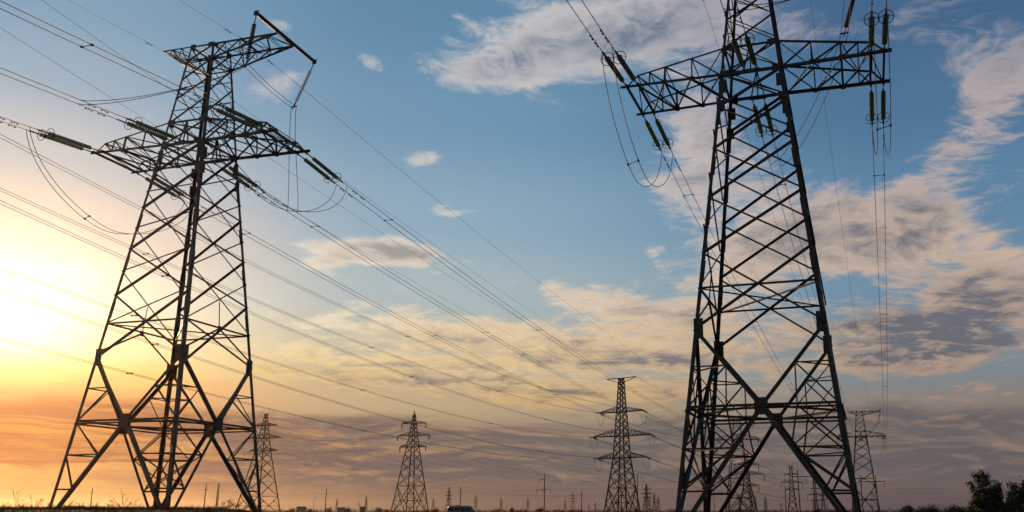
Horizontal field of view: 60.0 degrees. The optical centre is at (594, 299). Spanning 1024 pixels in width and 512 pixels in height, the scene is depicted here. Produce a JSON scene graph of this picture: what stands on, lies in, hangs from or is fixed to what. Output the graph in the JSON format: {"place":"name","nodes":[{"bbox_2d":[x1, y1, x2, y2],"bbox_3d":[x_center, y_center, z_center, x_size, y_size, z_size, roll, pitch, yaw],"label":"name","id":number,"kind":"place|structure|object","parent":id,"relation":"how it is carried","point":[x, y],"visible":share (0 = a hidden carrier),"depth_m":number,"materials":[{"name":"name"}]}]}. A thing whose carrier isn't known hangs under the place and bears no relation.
{"place":"outdoors","nodes":[
{"label":"outdoors","id":0,"kind":"place"},
{"bbox_2d":[3,509,941,511],"bbox_3d":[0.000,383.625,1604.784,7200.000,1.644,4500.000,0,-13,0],"label":"ground","id":1,"kind":"structure","parent":0,"point":[57,510],"depth_m":36.64,"materials":[{"name":"soil"}]},
{"bbox_2d":[0,503,256,511],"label":"grass","id":2,"kind":"structure","parent":1,"relation":"on","point":[16,508],"depth_m":32.06,"materials":[{"name":"plant"}]},
{"bbox_2d":[49,10,316,511],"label":"lattice tower","id":3,"kind":"structure","parent":1,"relation":"on","point":[180,352],"depth_m":59.03,"materials":[{"name":"metal"}]},
{"bbox_2d":[29,129,92,153],"bbox_3d":[-35.361,-10.500,58.577,0.758,0.758,4.813,-5,-9,19],"label":"insulator string","id":4,"kind":"object","parent":3,"relation":"attached to","point":[61,141],"visible":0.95,"depth_m":58.33,"materials":[{"name":"green glass"}]},
{"bbox_2d":[26,130,183,233],"bbox_3d":[-33.861,-7.076,62.053,0.742,4.626,14.006,-4,-14,16],"label":"jumper wire","id":5,"kind":"object","parent":4,"relation":"hanging from","point":[70,206],"visible":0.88,"depth_m":59.14,"materials":[{"name":"metal"}]},
{"bbox_2d":[37,128,100,152],"bbox_3d":[-34.721,-10.537,58.422,0.758,0.758,4.813,-5,-9,19],"label":"insulator string","id":6,"kind":"object","parent":3,"relation":"attached to","point":[66,139],"visible":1,"depth_m":58.18,"materials":[{"name":"green glass"}]},
{"bbox_2d":[0,116,36,129],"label":"conductor","id":7,"kind":"object","parent":6,"relation":"attached to","point":[14,122],"visible":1,"depth_m":54.73,"materials":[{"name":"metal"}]},
{"bbox_2d":[29,127,188,233],"bbox_3d":[-33.527,-7.061,61.987,0.040,4.629,14.716,-4,-14,17],"label":"jumper wire","id":8,"kind":"object","parent":7,"relation":"attached to","point":[74,203],"visible":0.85,"depth_m":58.37,"materials":[{"name":"metal"}]},
{"bbox_2d":[117,118,176,143],"bbox_3d":[-28.848,-10.886,56.961,0.758,0.758,4.813,-5,-9,19],"label":"insulator string","id":9,"kind":"object","parent":3,"relation":"attached to","point":[145,130],"visible":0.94,"depth_m":56.73,"materials":[{"name":"green glass"}]},
{"bbox_2d":[0,73,115,118],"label":"conductor","id":10,"kind":"object","parent":9,"relation":"attached to","point":[61,97],"visible":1,"depth_m":51.26,"materials":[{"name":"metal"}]},
{"bbox_2d":[125,117,184,142],"bbox_3d":[-28.212,-10.927,56.788,0.758,0.758,4.813,-5,-9,19],"label":"insulator string","id":11,"kind":"object","parent":3,"relation":"attached to","point":[152,128],"visible":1,"depth_m":56.42,"materials":[{"name":"green glass"}]},
{"bbox_2d":[1,68,124,117],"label":"conductor","id":12,"kind":"object","parent":11,"relation":"attached to","point":[68,95],"visible":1,"depth_m":51.14,"materials":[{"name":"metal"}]},
{"bbox_2d":[138,174,182,199],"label":"insulator string","id":13,"kind":"object","parent":3,"relation":"attached to","point":[171,193],"visible":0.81,"depth_m":66.65,"materials":[{"name":"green glass"}]},
{"bbox_2d":[183,200,699,439],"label":"conductor","id":14,"kind":"object","parent":13,"relation":"attached to","point":[392,315],"visible":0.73,"depth_m":95.14,"materials":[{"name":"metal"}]},
{"bbox_2d":[145,173,189,199],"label":"insulator string","id":15,"kind":"object","parent":3,"relation":"attached to","point":[180,193],"visible":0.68,"depth_m":66.62,"materials":[{"name":"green glass"}]},
{"bbox_2d":[199,204,679,436],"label":"conductor","id":16,"kind":"object","parent":15,"relation":"attached to","point":[391,311],"visible":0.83,"depth_m":93.93,"materials":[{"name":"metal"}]},
{"bbox_2d":[207,105,261,131],"bbox_3d":[-22.413,-11.336,55.075,0.758,0.758,4.813,-5,-9,19],"label":"insulator string","id":17,"kind":"object","parent":3,"relation":"attached to","point":[234,118],"visible":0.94,"depth_m":54.84,"materials":[{"name":"green glass"}]},
{"bbox_2d":[0,8,205,104],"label":"conductor","id":18,"kind":"object","parent":17,"relation":"attached to","point":[81,46],"visible":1,"depth_m":45.53,"materials":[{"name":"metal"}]},
{"bbox_2d":[214,163,255,191],"bbox_3d":[-26.397,-8.984,64.931,0.758,0.758,4.813,-4,-19,15],"label":"insulator string","id":19,"kind":"object","parent":3,"relation":"attached to","point":[226,171],"visible":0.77,"depth_m":64.83,"materials":[{"name":"green glass"}]},
{"bbox_2d":[256,191,731,439],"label":"conductor","id":20,"kind":"object","parent":19,"relation":"attached to","point":[425,298],"visible":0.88,"depth_m":88.38,"materials":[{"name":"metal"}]},
{"bbox_2d":[222,163,263,190],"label":"insulator string","id":21,"kind":"object","parent":3,"relation":"attached to","point":[242,176],"visible":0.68,"depth_m":65.09,"materials":[{"name":"green glass"}]},
{"bbox_2d":[216,103,270,130],"bbox_3d":[-21.782,-11.381,54.884,0.758,0.758,4.813,-5,-9,19],"label":"insulator string","id":22,"kind":"object","parent":3,"relation":"attached to","point":[243,116],"visible":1,"depth_m":54.50,"materials":[{"name":"green glass"}]},
{"bbox_2d":[0,1,215,103],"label":"conductor","id":23,"kind":"object","parent":22,"relation":"attached to","point":[111,54],"visible":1,"depth_m":45.76,"materials":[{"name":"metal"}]},
{"bbox_2d":[245,15,256,67],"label":"insulator string","id":24,"kind":"object","parent":3,"relation":"hanging from","point":[250,43],"visible":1,"depth_m":57.49,"materials":[{"name":"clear glass"}]},
{"bbox_2d":[77,64,296,209],"bbox_3d":[-24.421,-12.033,60.955,6.656,5.172,19.970,-4,-14,17],"label":"jumper wire","id":25,"kind":"object","parent":24,"relation":"hanging from","point":[206,81],"visible":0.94,"depth_m":57.11,"materials":[{"name":"metal"}]},
{"bbox_2d":[82,65,297,212],"bbox_3d":[-24.122,-12.030,60.879,5.964,5.199,20.767,-4,-14,17],"label":"jumper wire","id":26,"kind":"object","parent":24,"relation":"hanging from","point":[215,79],"visible":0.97,"depth_m":56.90,"materials":[{"name":"metal"}]},
{"bbox_2d":[292,63,314,109],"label":"insulator string","id":27,"kind":"object","parent":3,"relation":"hanging from","point":[303,86],"visible":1,"depth_m":63.91,"materials":[{"name":"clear glass"}]},
{"bbox_2d":[298,154,335,183],"bbox_3d":[-19.889,-9.374,63.297,0.758,0.758,4.813,-4,-19,15],"label":"insulator string","id":28,"kind":"object","parent":3,"relation":"attached to","point":[316,168],"visible":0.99,"depth_m":63.28,"materials":[{"name":"green glass"}]},
{"bbox_2d":[205,105,336,211],"bbox_3d":[-20.916,-8.208,58.602,0.742,4.026,13.968,-4,-14,16],"label":"jumper wire","id":29,"kind":"object","parent":28,"relation":"hanging from","point":[258,195],"visible":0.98,"depth_m":56.34,"materials":[{"name":"metal"}]},
{"bbox_2d":[336,184,744,438],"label":"conductor","id":30,"kind":"object","parent":28,"relation":"attached to","point":[477,288],"visible":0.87,"depth_m":85.20,"materials":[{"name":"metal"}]},
{"bbox_2d":[306,154,343,182],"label":"insulator string","id":31,"kind":"object","parent":3,"relation":"attached to","point":[326,169],"visible":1,"depth_m":63.27,"materials":[{"name":"green glass"}]},
{"bbox_2d":[344,183,746,438],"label":"conductor","id":32,"kind":"object","parent":31,"relation":"attached to","point":[484,288],"visible":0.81,"depth_m":85.48,"materials":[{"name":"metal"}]},
{"bbox_2d":[210,102,347,211],"bbox_3d":[-20.584,-8.192,58.536,0.040,4.029,14.753,-4,-14,17],"label":"jumper wire","id":33,"kind":"object","parent":32,"relation":"attached to","point":[252,181],"visible":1,"depth_m":55.35,"materials":[{"name":"metal"}]},
{"bbox_2d":[189,68,692,404],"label":"earth wire","id":34,"kind":"object","parent":3,"relation":"attached to","point":[409,227],"visible":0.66,"depth_m":96.23,"materials":[{"name":"metal"}]},
{"bbox_2d":[264,56,702,396],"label":"earth wire","id":35,"kind":"object","parent":3,"relation":"attached to","point":[442,204],"visible":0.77,"depth_m":85.64,"materials":[{"name":"metal"}]},
{"bbox_2d":[220,499,241,508],"bbox_3d":[-16.849,9.488,40.870,0.929,0.595,0.706,7,-15,-26],"label":"bush","id":36,"kind":"object","parent":1,"relation":"on","point":[237,505],"visible":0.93,"depth_m":40.86,"materials":[{"name":"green plant"}]},
{"bbox_2d":[236,413,281,511],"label":"lattice tower","id":37,"kind":"structure","parent":1,"relation":"on","point":[264,437],"depth_m":258.23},
{"bbox_2d":[390,411,429,511],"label":"lattice tower","id":38,"kind":"structure","parent":1,"relation":"on","point":[413,420],"depth_m":266.01,"materials":[{"name":"metal"}]},
{"bbox_2d":[447,505,476,511],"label":"minibus","id":39,"kind":"object","parent":1,"relation":"on","point":[457,508],"visible":1,"depth_m":170.32,"materials":[{"name":"blue paint"}]},
{"bbox_2d":[249,507,968,511],"bbox_3d":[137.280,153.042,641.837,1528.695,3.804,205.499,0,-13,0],"label":"scrub","id":40,"kind":"object","parent":1,"relation":"on","point":[523,510],"visible":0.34,"depth_m":628.10,"materials":[{"name":"green plant"}]},
{"bbox_2d":[593,376,649,511],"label":"lattice tower","id":41,"kind":"structure","parent":1,"relation":"on","point":[619,435],"depth_m":192.59,"materials":[{"name":"metal"}]},
{"bbox_2d":[1,28,602,377],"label":"earth wire","id":42,"kind":"object","parent":41,"relation":"attached to","point":[260,190],"visible":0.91,"depth_m":78.96,"materials":[{"name":"metal"}]},
{"bbox_2d":[42,0,624,372],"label":"earth wire","id":43,"kind":"object","parent":41,"relation":"attached to","point":[286,169],"visible":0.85,"depth_m":75.43,"materials":[{"name":"metal"}]},
{"bbox_2d":[266,192,719,438],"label":"conductor","id":44,"kind":"object","parent":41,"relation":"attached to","point":[440,303],"visible":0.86,"depth_m":90.80,"materials":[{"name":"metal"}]},
{"bbox_2d":[641,484,651,511],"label":"lattice tower","id":45,"kind":"structure","parent":1,"relation":"on","point":[646,489],"depth_m":824.82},
{"bbox_2d":[716,415,760,511],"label":"lattice tower","id":46,"kind":"structure","parent":1,"relation":"on","point":[749,497],"depth_m":289.60,"materials":[{"name":"metal"}]},
{"bbox_2d":[729,453,764,511],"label":"lattice tower","id":47,"kind":"structure","parent":1,"relation":"on","point":[743,485],"depth_m":337.77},
{"bbox_2d":[620,0,891,511],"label":"lattice tower","id":48,"kind":"structure","parent":1,"relation":"on","point":[761,406],"depth_m":48.11,"materials":[{"name":"metal"}]},
{"bbox_2d":[601,52,626,86],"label":"insulator string","id":49,"kind":"object","parent":48,"relation":"attached to","point":[610,63],"visible":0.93,"depth_m":47.70,"materials":[{"name":"green glass"}]},
{"bbox_2d":[566,0,602,51],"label":"conductor","id":50,"kind":"object","parent":49,"relation":"attached to","point":[590,35],"visible":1,"depth_m":43.67,"materials":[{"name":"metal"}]},
{"bbox_2d":[614,50,637,85],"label":"insulator string","id":51,"kind":"object","parent":48,"relation":"attached to","point":[623,63],"visible":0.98,"depth_m":47.71,"materials":[{"name":"green glass"}]},
{"bbox_2d":[643,116,663,150],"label":"insulator string","id":52,"kind":"object","parent":48,"relation":"attached to","point":[652,133],"visible":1,"depth_m":56.67,"materials":[{"name":"green glass"}]},
{"bbox_2d":[661,151,832,436],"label":"conductor","id":53,"kind":"object","parent":52,"relation":"attached to","point":[715,256],"visible":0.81,"depth_m":70.70,"materials":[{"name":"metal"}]},
{"bbox_2d":[601,51,661,186],"bbox_3d":[2.758,-9.189,51.742,0.752,4.628,14.012,-4,-14,16],"label":"jumper wire","id":54,"kind":"object","parent":53,"relation":"attached to","point":[619,138],"visible":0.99,"depth_m":48.87,"materials":[{"name":"metal"}]},
{"bbox_2d":[653,115,672,149],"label":"insulator string","id":55,"kind":"object","parent":48,"relation":"attached to","point":[663,134],"visible":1,"depth_m":56.46,"materials":[{"name":"green glass"}]},
{"bbox_2d":[671,151,829,433],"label":"conductor","id":56,"kind":"object","parent":55,"relation":"attached to","point":[724,258],"visible":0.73,"depth_m":72.43,"materials":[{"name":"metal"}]},
{"bbox_2d":[612,46,672,186],"bbox_3d":[3.090,-9.176,51.660,0.040,4.632,14.722,-4,-14,17],"label":"jumper wire","id":57,"kind":"object","parent":56,"relation":"attached to","point":[628,129],"visible":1,"depth_m":47.58,"materials":[{"name":"metal"}]},
{"bbox_2d":[727,33,744,71],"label":"insulator string","id":58,"kind":"object","parent":48,"relation":"attached to","point":[738,52],"visible":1,"depth_m":45.93,"materials":[{"name":"green glass"}]},
{"bbox_2d":[740,31,756,69],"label":"insulator string","id":59,"kind":"object","parent":48,"relation":"attached to","point":[750,50],"visible":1,"depth_m":45.68,"materials":[{"name":"green glass"}]},
{"bbox_2d":[752,100,766,137],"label":"insulator string","id":60,"kind":"object","parent":48,"relation":"attached to","point":[760,129],"visible":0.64,"depth_m":55.13,"materials":[{"name":"green glass"}]},
{"bbox_2d":[763,140,859,436],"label":"conductor","id":61,"kind":"object","parent":60,"relation":"attached to","point":[791,240],"visible":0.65,"depth_m":70.03,"materials":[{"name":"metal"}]},
{"bbox_2d":[763,99,777,136],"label":"insulator string","id":62,"kind":"object","parent":48,"relation":"attached to","point":[769,122],"visible":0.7,"depth_m":54.63,"materials":[{"name":"green glass"}]},
{"bbox_2d":[773,137,857,432],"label":"conductor","id":63,"kind":"object","parent":62,"relation":"attached to","point":[801,246],"visible":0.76,"depth_m":70.17,"materials":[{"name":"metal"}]},
{"bbox_2d":[810,0,869,408],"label":"earth wire","id":64,"kind":"object","parent":48,"relation":"attached to","point":[834,174],"visible":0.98,"depth_m":77.27,"materials":[{"name":"metal"}]},
{"bbox_2d":[843,0,854,36],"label":"insulator string","id":65,"kind":"object","parent":48,"relation":"hanging from","point":[847,22],"visible":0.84,"depth_m":53.23,"materials":[{"name":"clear glass"}]},
{"bbox_2d":[863,10,879,52],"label":"insulator string","id":66,"kind":"object","parent":48,"relation":"attached to","point":[870,38],"visible":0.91,"depth_m":43.89,"materials":[{"name":"green glass"}]},
{"bbox_2d":[865,86,877,125],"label":"insulator string","id":67,"kind":"object","parent":48,"relation":"attached to","point":[871,104],"visible":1,"depth_m":52.71,"materials":[{"name":"green glass"}]},
{"bbox_2d":[872,126,887,435],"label":"conductor","id":68,"kind":"object","parent":67,"relation":"attached to","point":[877,256],"visible":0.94,"depth_m":74.00,"materials":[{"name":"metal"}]},
{"bbox_2d":[871,9,891,154],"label":"jumper wire","id":69,"kind":"object","parent":67,"relation":"hanging from","point":[877,129],"visible":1,"depth_m":44.54,"materials":[{"name":"metal"}]},
{"bbox_2d":[877,84,889,124],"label":"insulator string","id":70,"kind":"object","parent":48,"relation":"attached to","point":[883,105],"visible":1,"depth_m":52.64,"materials":[{"name":"green glass"}]},
{"bbox_2d":[883,125,886,432],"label":"conductor","id":71,"kind":"object","parent":70,"relation":"attached to","point":[885,229],"visible":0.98,"depth_m":70.56,"materials":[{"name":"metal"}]},
{"bbox_2d":[883,4,890,155],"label":"jumper wire","id":72,"kind":"object","parent":71,"relation":"attached to","point":[890,88],"visible":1,"depth_m":43.82,"materials":[{"name":"metal"}]},
{"bbox_2d":[878,8,893,50],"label":"insulator string","id":73,"kind":"object","parent":48,"relation":"attached to","point":[884,33],"visible":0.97,"depth_m":43.74,"materials":[{"name":"green glass"}]},
{"bbox_2d":[780,466,802,511],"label":"lattice tower","id":74,"kind":"structure","parent":1,"relation":"on","point":[789,482],"depth_m":469.32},
{"bbox_2d":[792,470,815,511],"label":"portal frame","id":75,"kind":"object","parent":1,"relation":"on","point":[797,476],"visible":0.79,"depth_m":324.82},
{"bbox_2d":[807,482,822,511],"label":"lattice tower","id":76,"kind":"structure","parent":1,"relation":"on","point":[815,488],"depth_m":624.58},
{"bbox_2d":[839,409,886,511],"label":"lattice tower","id":77,"kind":"structure","parent":1,"relation":"on","point":[855,437],"depth_m":268.17,"materials":[{"name":"metal"}]},
{"bbox_2d":[860,475,884,511],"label":"portal frame","id":78,"kind":"object","parent":1,"relation":"on","point":[876,489],"visible":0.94,"depth_m":375.40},
{"bbox_2d":[896,503,914,511],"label":"bush","id":79,"kind":"object","parent":1,"relation":"on","point":[906,508],"visible":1,"depth_m":116.39,"materials":[{"name":"green plant"}]},
{"bbox_2d":[914,504,942,511],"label":"bush","id":80,"kind":"object","parent":1,"relation":"on","point":[924,509],"visible":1,"depth_m":114.04,"materials":[{"name":"green plant"}]},
{"bbox_2d":[940,503,966,511],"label":"bush","id":81,"kind":"object","parent":1,"relation":"on","point":[953,508],"visible":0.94,"depth_m":81.44,"materials":[{"name":"green plant"}]},
{"bbox_2d":[964,498,975,511],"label":"bush","id":82,"kind":"object","parent":1,"relation":"on","point":[969,510],"visible":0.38,"depth_m":64.05,"materials":[{"name":"green plant"}]},
{"bbox_2d":[965,469,1004,511],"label":"leafy tree","id":83,"kind":"object","parent":1,"relation":"on","point":[991,498],"visible":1,"depth_m":58.24,"materials":[{"name":"green plant"}]},
{"bbox_2d":[998,496,1012,511],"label":"leafy tree","id":84,"kind":"object","parent":1,"relation":"on","point":[1005,508],"visible":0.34,"depth_m":61.01,"materials":[{"name":"green plant"}]},
{"bbox_2d":[1001,476,1023,511],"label":"leafy tree","id":85,"kind":"object","parent":1,"relation":"on","point":[1015,494],"visible":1,"depth_m":56.35,"materials":[{"name":"green plant"}]},
{"bbox_2d":[0,0,1023,510],"label":"sky","id":86,"kind":"structure","parent":0,"point":[499,111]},
{"bbox_2d":[703,0,847,410],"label":"earth wire","id":87,"kind":"object","parent":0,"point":[755,161],"visible":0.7,"depth_m":76.25,"materials":[{"name":"metal"}]},
{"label":"insulator string","id":88,"kind":"object","parent":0,"visible":0},
{"bbox_2d":[724,0,848,164],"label":"jumper wire","id":89,"kind":"object","parent":88,"relation":"hanging from","point":[830,65],"visible":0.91,"depth_m":53.04,"materials":[{"name":"metal"}]},
{"bbox_2d":[736,0,851,165],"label":"jumper wire","id":90,"kind":"object","parent":89,"relation":"attached to","point":[838,63],"visible":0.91,"depth_m":53.03,"materials":[{"name":"metal"}]},
{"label":"insulator string","id":91,"kind":"object","parent":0,"visible":0},
{"bbox_2d":[1,188,597,412],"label":"conductor","id":92,"kind":"object","parent":91,"relation":"attached to","point":[240,293],"visible":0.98,"depth_m":76.37,"materials":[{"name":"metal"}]},
{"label":"insulator string","id":93,"kind":"object","parent":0,"visible":0},
{"bbox_2d":[1,191,595,412],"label":"conductor","id":94,"kind":"object","parent":93,"relation":"attached to","point":[238,294],"visible":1,"depth_m":76.97,"materials":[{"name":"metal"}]},
{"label":"insulator string","id":95,"kind":"object","parent":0,"visible":0},
{"bbox_2d":[0,134,640,409],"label":"conductor","id":96,"kind":"object","parent":95,"relation":"attached to","point":[259,266],"visible":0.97,"depth_m":72.56,"materials":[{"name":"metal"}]},
{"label":"insulator string","id":97,"kind":"object","parent":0,"visible":0},
{"bbox_2d":[1,138,638,409],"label":"conductor","id":98,"kind":"object","parent":97,"relation":"attached to","point":[256,267],"visible":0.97,"depth_m":72.35,"materials":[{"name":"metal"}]},
{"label":"insulator string","id":99,"kind":"object","parent":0,"visible":0},
{"bbox_2d":[1,267,580,436],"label":"conductor","id":100,"kind":"object","parent":99,"relation":"attached to","point":[245,352],"visible":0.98,"depth_m":79.60,"materials":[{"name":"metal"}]},
{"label":"insulator string","id":101,"kind":"object","parent":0,"visible":0},
{"bbox_2d":[0,269,578,436],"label":"conductor","id":102,"kind":"object","parent":101,"relation":"attached to","point":[237,351],"visible":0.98,"depth_m":79.35,"materials":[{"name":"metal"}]},
{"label":"insulator string","id":103,"kind":"object","parent":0,"visible":0},
{"bbox_2d":[0,200,633,433],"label":"conductor","id":104,"kind":"object","parent":103,"relation":"attached to","point":[266,318],"visible":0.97,"depth_m":70.33,"materials":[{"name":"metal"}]},
{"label":"insulator string","id":105,"kind":"object","parent":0,"visible":0},
{"bbox_2d":[0,203,630,433],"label":"conductor","id":106,"kind":"object","parent":105,"relation":"attached to","point":[259,317],"visible":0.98,"depth_m":70.47,"materials":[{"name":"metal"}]},
{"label":"insulator string","id":107,"kind":"object","parent":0,"visible":0},
{"bbox_2d":[1,337,549,458],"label":"conductor","id":108,"kind":"object","parent":107,"relation":"attached to","point":[229,398],"visible":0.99,"depth_m":74.27,"materials":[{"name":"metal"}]},
{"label":"insulator string","id":109,"kind":"object","parent":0,"visible":0},
{"bbox_2d":[2,339,546,458],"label":"conductor","id":110,"kind":"object","parent":109,"relation":"attached to","point":[236,401],"visible":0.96,"depth_m":76.70,"materials":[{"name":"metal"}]},
{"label":"insulator string","id":111,"kind":"object","parent":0,"visible":0},
{"bbox_2d":[1,289,636,457],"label":"conductor","id":112,"kind":"object","parent":111,"relation":"attached to","point":[255,376],"visible":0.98,"depth_m":69.15,"materials":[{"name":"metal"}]},
{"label":"insulator string","id":113,"kind":"object","parent":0,"visible":0},
{"bbox_2d":[0,291,634,457],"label":"conductor","id":114,"kind":"object","parent":113,"relation":"attached to","point":[253,377],"visible":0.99,"depth_m":70.64,"materials":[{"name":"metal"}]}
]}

